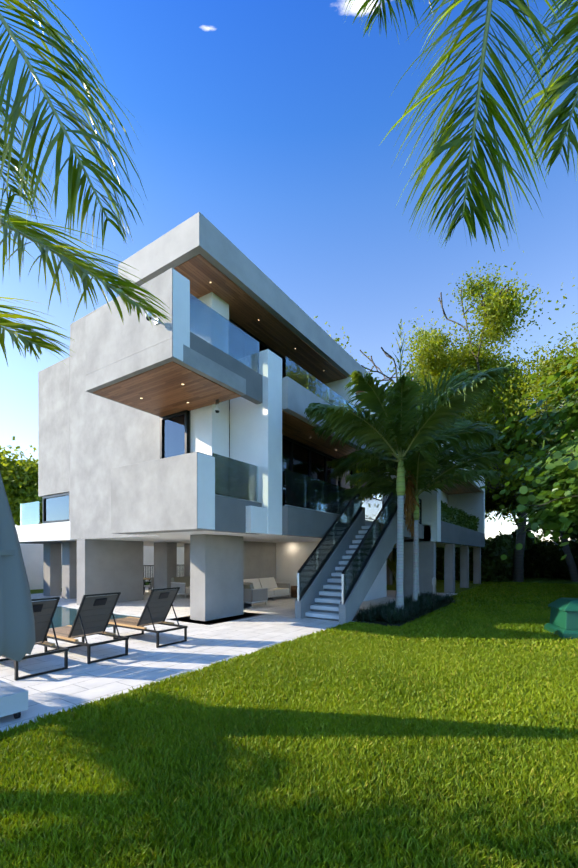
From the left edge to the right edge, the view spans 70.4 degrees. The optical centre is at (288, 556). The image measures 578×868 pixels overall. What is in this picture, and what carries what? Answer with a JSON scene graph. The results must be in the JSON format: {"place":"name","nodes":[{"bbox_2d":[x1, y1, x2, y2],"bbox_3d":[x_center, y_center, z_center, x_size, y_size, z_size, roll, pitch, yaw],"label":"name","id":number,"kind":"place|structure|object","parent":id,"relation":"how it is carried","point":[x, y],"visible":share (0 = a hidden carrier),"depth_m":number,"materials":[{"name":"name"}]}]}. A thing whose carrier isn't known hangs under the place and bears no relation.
{"place":"outdoors","nodes":[
{"label":"outdoors","id":0,"kind":"place"},
{"bbox_2d":[50,606,139,627],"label":"pool water","id":1,"kind":"structure","parent":0,"point":[64,616],"depth_m":12.39,"materials":[{"name":"teal liquid"}]},
{"bbox_2d":[0,587,456,731],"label":"patio paving","id":2,"kind":"structure","parent":0,"point":[80,680],"depth_m":7.77,"materials":[{"name":"stone"}]},
{"bbox_2d":[0,473,35,718],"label":"closed umbrella","id":3,"kind":"object","parent":2,"relation":"on","point":[17,632],"visible":1,"depth_m":4.56,"materials":[{"name":"grey fabric"}]},
{"bbox_2d":[0,597,68,680],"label":"lounger","id":4,"kind":"object","parent":2,"relation":"on","point":[44,612],"visible":0.46,"depth_m":6.58,"materials":[{"name":"grey fabric"}]},
{"bbox_2d":[44,592,128,663],"bbox_3d":[-3.977,1.237,7.730,2.024,1.145,0.768,0,0,34],"label":"lounger","id":5,"kind":"object","parent":2,"relation":"on","point":[94,614],"visible":0.85,"depth_m":7.42,"materials":[{"name":"grey fabric"}]},
{"bbox_2d":[61,565,153,584],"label":"black fence pickets","id":6,"kind":"object","parent":2,"relation":"on","point":[145,571],"visible":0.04,"depth_m":23.65,"materials":[{"name":"black metal"}]},
{"bbox_2d":[47,603,174,638],"bbox_3d":[-9.823,1.972,9.567,8.200,0.334,11.300,0,0,34],"label":"pool coping","id":7,"kind":"object","parent":2,"relation":"on","point":[117,611],"visible":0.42,"depth_m":13.11,"materials":[{"name":"stone"}]},
{"bbox_2d":[108,587,187,647],"bbox_3d":[-3.203,1.237,8.933,2.024,1.145,0.768,0,0,34],"label":"lounger","id":8,"kind":"object","parent":2,"relation":"on","point":[157,608],"visible":0.85,"depth_m":8.65,"materials":[{"name":"grey fabric"}]},
{"bbox_2d":[143,577,153,594],"bbox_3d":[-6.405,1.399,19.239,0.590,0.820,0.640,0,0,34],"label":"dining chair","id":9,"kind":"object","parent":2,"relation":"on","point":[151,582],"visible":0.52,"depth_m":18.92,"materials":[{"name":"beige fabric"}]},
{"bbox_2d":[171,576,189,597],"bbox_3d":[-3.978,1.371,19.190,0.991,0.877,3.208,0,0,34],"label":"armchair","id":10,"kind":"object","parent":2,"relation":"on","point":[183,583],"visible":0.19,"depth_m":17.99,"materials":[{"name":"beige fabric"}]},
{"bbox_2d":[243,582,267,607],"bbox_3d":[-1.709,1.371,15.111,1.608,0.877,0.991,0,0,34],"label":"armchair","id":11,"kind":"object","parent":2,"relation":"on","point":[251,595],"visible":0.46,"depth_m":14.47,"materials":[{"name":"beige fabric"}]},
{"bbox_2d":[43,534,480,620],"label":"pillars","id":12,"kind":"structure","parent":2,"relation":"on","point":[218,569],"depth_m":16.90,"materials":[{"name":"grey concrete"}]},
{"bbox_2d":[15,495,484,547],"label":"floor slab","id":13,"kind":"structure","parent":12,"relation":"on","point":[234,516],"depth_m":13.20,"materials":[{"name":"white concrete"}]},
{"bbox_2d":[20,293,371,525],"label":"house glass balustrades","id":14,"kind":"object","parent":13,"relation":"on","point":[236,479],"visible":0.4,"depth_m":11.15,"materials":[{"name":"clear glass"}]},
{"bbox_2d":[243,577,289,599],"bbox_3d":[-1.309,1.371,16.520,0.991,0.877,3.508,0,0,34],"label":"lounge sofa","id":15,"kind":"object","parent":2,"relation":"on","point":[275,589],"visible":0.44,"depth_m":17.32,"materials":[{"name":"beige fabric"}]},
{"bbox_2d":[291,586,296,597],"bbox_3d":[0.361,1.560,18.052,0.560,0.500,0.560,0,0,34],"label":"side table","id":16,"kind":"object","parent":2,"relation":"on","point":[293,591],"visible":0.35,"depth_m":17.80,"materials":[{"name":"brown wood"}]},
{"bbox_2d":[191,292,484,541],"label":"white house piers","id":17,"kind":"structure","parent":2,"relation":"on","point":[255,434],"depth_m":11.61,"materials":[{"name":"white paint"}]},
{"bbox_2d":[38,268,262,539],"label":"stucco house","id":18,"kind":"structure","parent":17,"relation":"attached to","point":[107,468],"depth_m":10.85,"materials":[{"name":"grey paint"}]},
{"bbox_2d":[145,313,158,324],"bbox_3d":[-2.950,-5.096,8.805,0.140,0.150,0.290,0,0,34],"label":"security camera","id":19,"kind":"object","parent":18,"relation":"attached to","point":[156,320],"depth_m":8.74,"materials":[{"name":"white plastic"}]},
{"bbox_2d":[173,269,214,528],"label":"house end faces","id":20,"kind":"object","parent":18,"relation":"attached to","point":[206,491],"visible":1,"depth_m":9.33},
{"bbox_2d":[43,318,375,523],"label":"house windows","id":21,"kind":"structure","parent":18,"relation":"in","point":[301,458],"depth_m":14.96,"materials":[{"name":"clear glass"}]},
{"bbox_2d":[118,212,383,450],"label":"house roof","id":22,"kind":"structure","parent":18,"relation":"on","point":[196,234],"depth_m":11.26,"materials":[{"name":"white paint"}]},
{"bbox_2d":[93,254,480,494],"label":"timber house soffits","id":23,"kind":"object","parent":18,"relation":"attached to","point":[161,391],"visible":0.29,"depth_m":11.48,"materials":[{"name":"brown wood"}]},
{"bbox_2d":[215,399,219,412],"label":"soffit security camera","id":24,"kind":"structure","parent":17,"relation":"attached to","point":[217,409],"depth_m":10.96,"materials":[{"name":"white plastic"}]},
{"bbox_2d":[387,553,396,570],"bbox_3d":[6.732,-0.026,24.235,2.525,1.899,2.344,0,0,34],"label":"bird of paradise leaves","id":25,"kind":"object","parent":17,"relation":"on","point":[391,564],"visible":0.31,"depth_m":24.86,"materials":[{"name":"green plant"}]},
{"bbox_2d":[441,500,479,530],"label":"loggia planter plants","id":26,"kind":"object","parent":17,"relation":"on","point":[459,517],"visible":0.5,"depth_m":22.34,"materials":[{"name":"green plant"}]},
{"bbox_2d":[295,507,423,622],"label":"staircase","id":27,"kind":"structure","parent":2,"relation":"on","point":[321,598],"depth_m":12.73,"materials":[{"name":"grey concrete"}]},
{"bbox_2d":[297,486,421,603],"bbox_3d":[2.830,-0.675,14.652,1.738,4.029,7.485,0,0,34],"label":"stair railing","id":28,"kind":"object","parent":27,"relation":"attached to","point":[309,570],"visible":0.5,"depth_m":13.12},
{"bbox_2d":[432,577,435,593],"bbox_3d":[6.077,1.365,17.154,0.140,0.950,0.140,0,0,34],"label":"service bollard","id":29,"kind":"object","parent":2,"relation":"on","point":[433,581],"visible":0.79,"depth_m":17.11,"materials":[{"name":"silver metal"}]},
{"bbox_2d":[229,424,229,457],"bbox_3d":[-0.208,-4.361,18.550,4.500,6.100,12.300,0,0,34],"label":"house interior","id":30,"kind":"object","parent":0,"point":[229,440],"depth_m":14.82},
{"bbox_2d":[0,0,577,345],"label":"coconut palm rachis","id":31,"kind":"object","parent":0,"point":[483,52],"visible":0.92,"depth_m":3.50,"materials":[{"name":"green"}]},
{"bbox_2d":[0,188,171,364],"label":"coconut palm fronds","id":32,"kind":"object","parent":31,"relation":"attached to","point":[17,222],"visible":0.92,"depth_m":4.33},
{"bbox_2d":[0,0,577,251],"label":"palm fronds","id":33,"kind":"object","parent":31,"relation":"attached to","point":[559,86],"visible":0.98,"depth_m":3.46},
{"bbox_2d":[0,577,577,867],"bbox_3d":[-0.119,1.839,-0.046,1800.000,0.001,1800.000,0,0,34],"label":"lawn ground","id":34,"kind":"structure","parent":0,"point":[458,589],"depth_m":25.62,"materials":[{"name":"green plant"}]},
{"bbox_2d":[0,436,43,525],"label":"tree","id":35,"kind":"object","parent":34,"relation":"on","point":[20,479],"visible":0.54,"depth_m":36.73,"materials":[{"name":"green plant"}]},
{"bbox_2d":[20,543,183,589],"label":"boundary wall","id":36,"kind":"structure","parent":34,"relation":"on","point":[32,554],"depth_m":22.76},
{"bbox_2d":[354,591,458,626],"bbox_3d":[4.190,1.611,13.835,2.105,0.568,7.299,0,0,34],"label":"liriope bed","id":37,"kind":"object","parent":34,"relation":"on","point":[423,604],"visible":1,"depth_m":12.30,"materials":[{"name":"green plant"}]},
{"bbox_2d":[393,533,515,581],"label":"shrubs","id":38,"kind":"object","parent":34,"relation":"on","point":[495,567],"visible":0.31,"depth_m":28.44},
{"bbox_2d":[360,250,562,581],"bbox_3d":[12.419,-9.429,31.677,14.511,22.630,16.377,0,0,34],"label":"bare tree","id":39,"kind":"object","parent":34,"relation":"on","point":[501,314],"depth_m":28.62,"materials":[{"name":"green plant"}]},
{"bbox_2d":[475,349,577,559],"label":"sea grape","id":40,"kind":"object","parent":34,"relation":"on","point":[556,473],"depth_m":10.47,"materials":[{"name":"green plant"}]},
{"bbox_2d":[485,438,577,576],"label":"tree","id":41,"kind":"object","parent":34,"relation":"on","point":[571,534],"depth_m":32.91,"materials":[{"name":"green plant"}]},
{"bbox_2d":[488,529,577,577],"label":"boundary hedge","id":42,"kind":"object","parent":34,"relation":"on","point":[545,561],"visible":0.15,"depth_m":34.57,"materials":[{"name":"green plant"}]},
{"bbox_2d":[505,405,577,581],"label":"tree","id":43,"kind":"object","parent":34,"relation":"on","point":[551,443],"depth_m":29.38,"materials":[{"name":"green plant"}]},
{"bbox_2d":[544,598,577,639],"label":"green utility box","id":44,"kind":"object","parent":34,"relation":"on","point":[563,623],"visible":0.96,"depth_m":9.10,"materials":[{"name":"green plastic"}]},
{"bbox_3d":[16.012,-3.469,13.862,10.947,10.694,8.567,0,0,34],"label":"tree trunk","id":45,"kind":"object","parent":34,"relation":"on","visible":0},
{"bbox_2d":[499,377,577,534],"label":"tree","id":46,"kind":"object","parent":45,"relation":"attached to","point":[527,457],"visible":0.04,"depth_m":16.87,"materials":[{"name":"green plant"}]},
{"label":"large tree trunk","id":47,"kind":"object","parent":34,"relation":"on","visible":0},
{"bbox_2d":[488,277,577,423],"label":"tree","id":48,"kind":"object","parent":47,"relation":"attached to","point":[543,364],"visible":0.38,"depth_m":19.43,"materials":[{"name":"green plant"}]},
{"bbox_2d":[0,0,577,540],"label":"sky","id":49,"kind":"structure","parent":0,"point":[269,123],"materials":[{"name":"blue"}]},
{"bbox_2d":[343,0,377,14],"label":"cloud","id":50,"kind":"structure","parent":0,"point":[355,7],"depth_m":896.30,"materials":[{"name":"white"}]},
{"bbox_2d":[353,469,382,515],"bbox_3d":[2.892,-5.517,36.015,15.484,14.845,15.552,0,0,34],"label":"tree","id":51,"kind":"object","parent":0,"point":[363,499],"depth_m":33.28,"materials":[{"name":"green plant"}]},
{"bbox_2d":[314,316,480,486],"bbox_3d":[3.672,-6.911,30.967,14.964,17.584,22.397,0,0,78],"label":"tree","id":52,"kind":"object","parent":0,"point":[392,383],"depth_m":27.66,"materials":[{"name":"green plant"}]},
{"bbox_2d":[304,318,512,610],"bbox_3d":[3.334,-2.752,12.787,6.630,9.186,6.735,0,0,34],"label":"slender palm","id":53,"kind":"object","parent":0,"point":[347,426],"depth_m":11.73,"materials":[{"name":"green plant"}]},
{"bbox_2d":[396,469,420,537],"bbox_3d":[3.994,-1.761,13.652,0.768,2.266,2.053,0,0,34],"label":"dead palm frond","id":54,"kind":"object","parent":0,"point":[409,502],"visible":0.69,"depth_m":13.97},
{"bbox_2d":[326,361,503,595],"bbox_3d":[4.769,-2.906,16.136,6.790,9.492,6.895,0,0,34],"label":"slender palm","id":55,"kind":"object","parent":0,"point":[334,463],"depth_m":15.65,"materials":[{"name":"green plant"}]},
{"bbox_2d":[323,389,508,600],"bbox_3d":[4.216,-2.032,14.434,6.288,7.744,5.981,0,0,34],"label":"slender palm","id":56,"kind":"object","parent":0,"point":[383,485],"depth_m":13.47,"materials":[{"name":"green plant"}]},
{"bbox_2d":[410,343,561,526],"bbox_3d":[17.551,-6.651,32.257,14.970,17.114,15.843,0,0,34],"label":"tree","id":57,"kind":"object","parent":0,"point":[497,404],"depth_m":29.46,"materials":[{"name":"green plant"}]}
]}

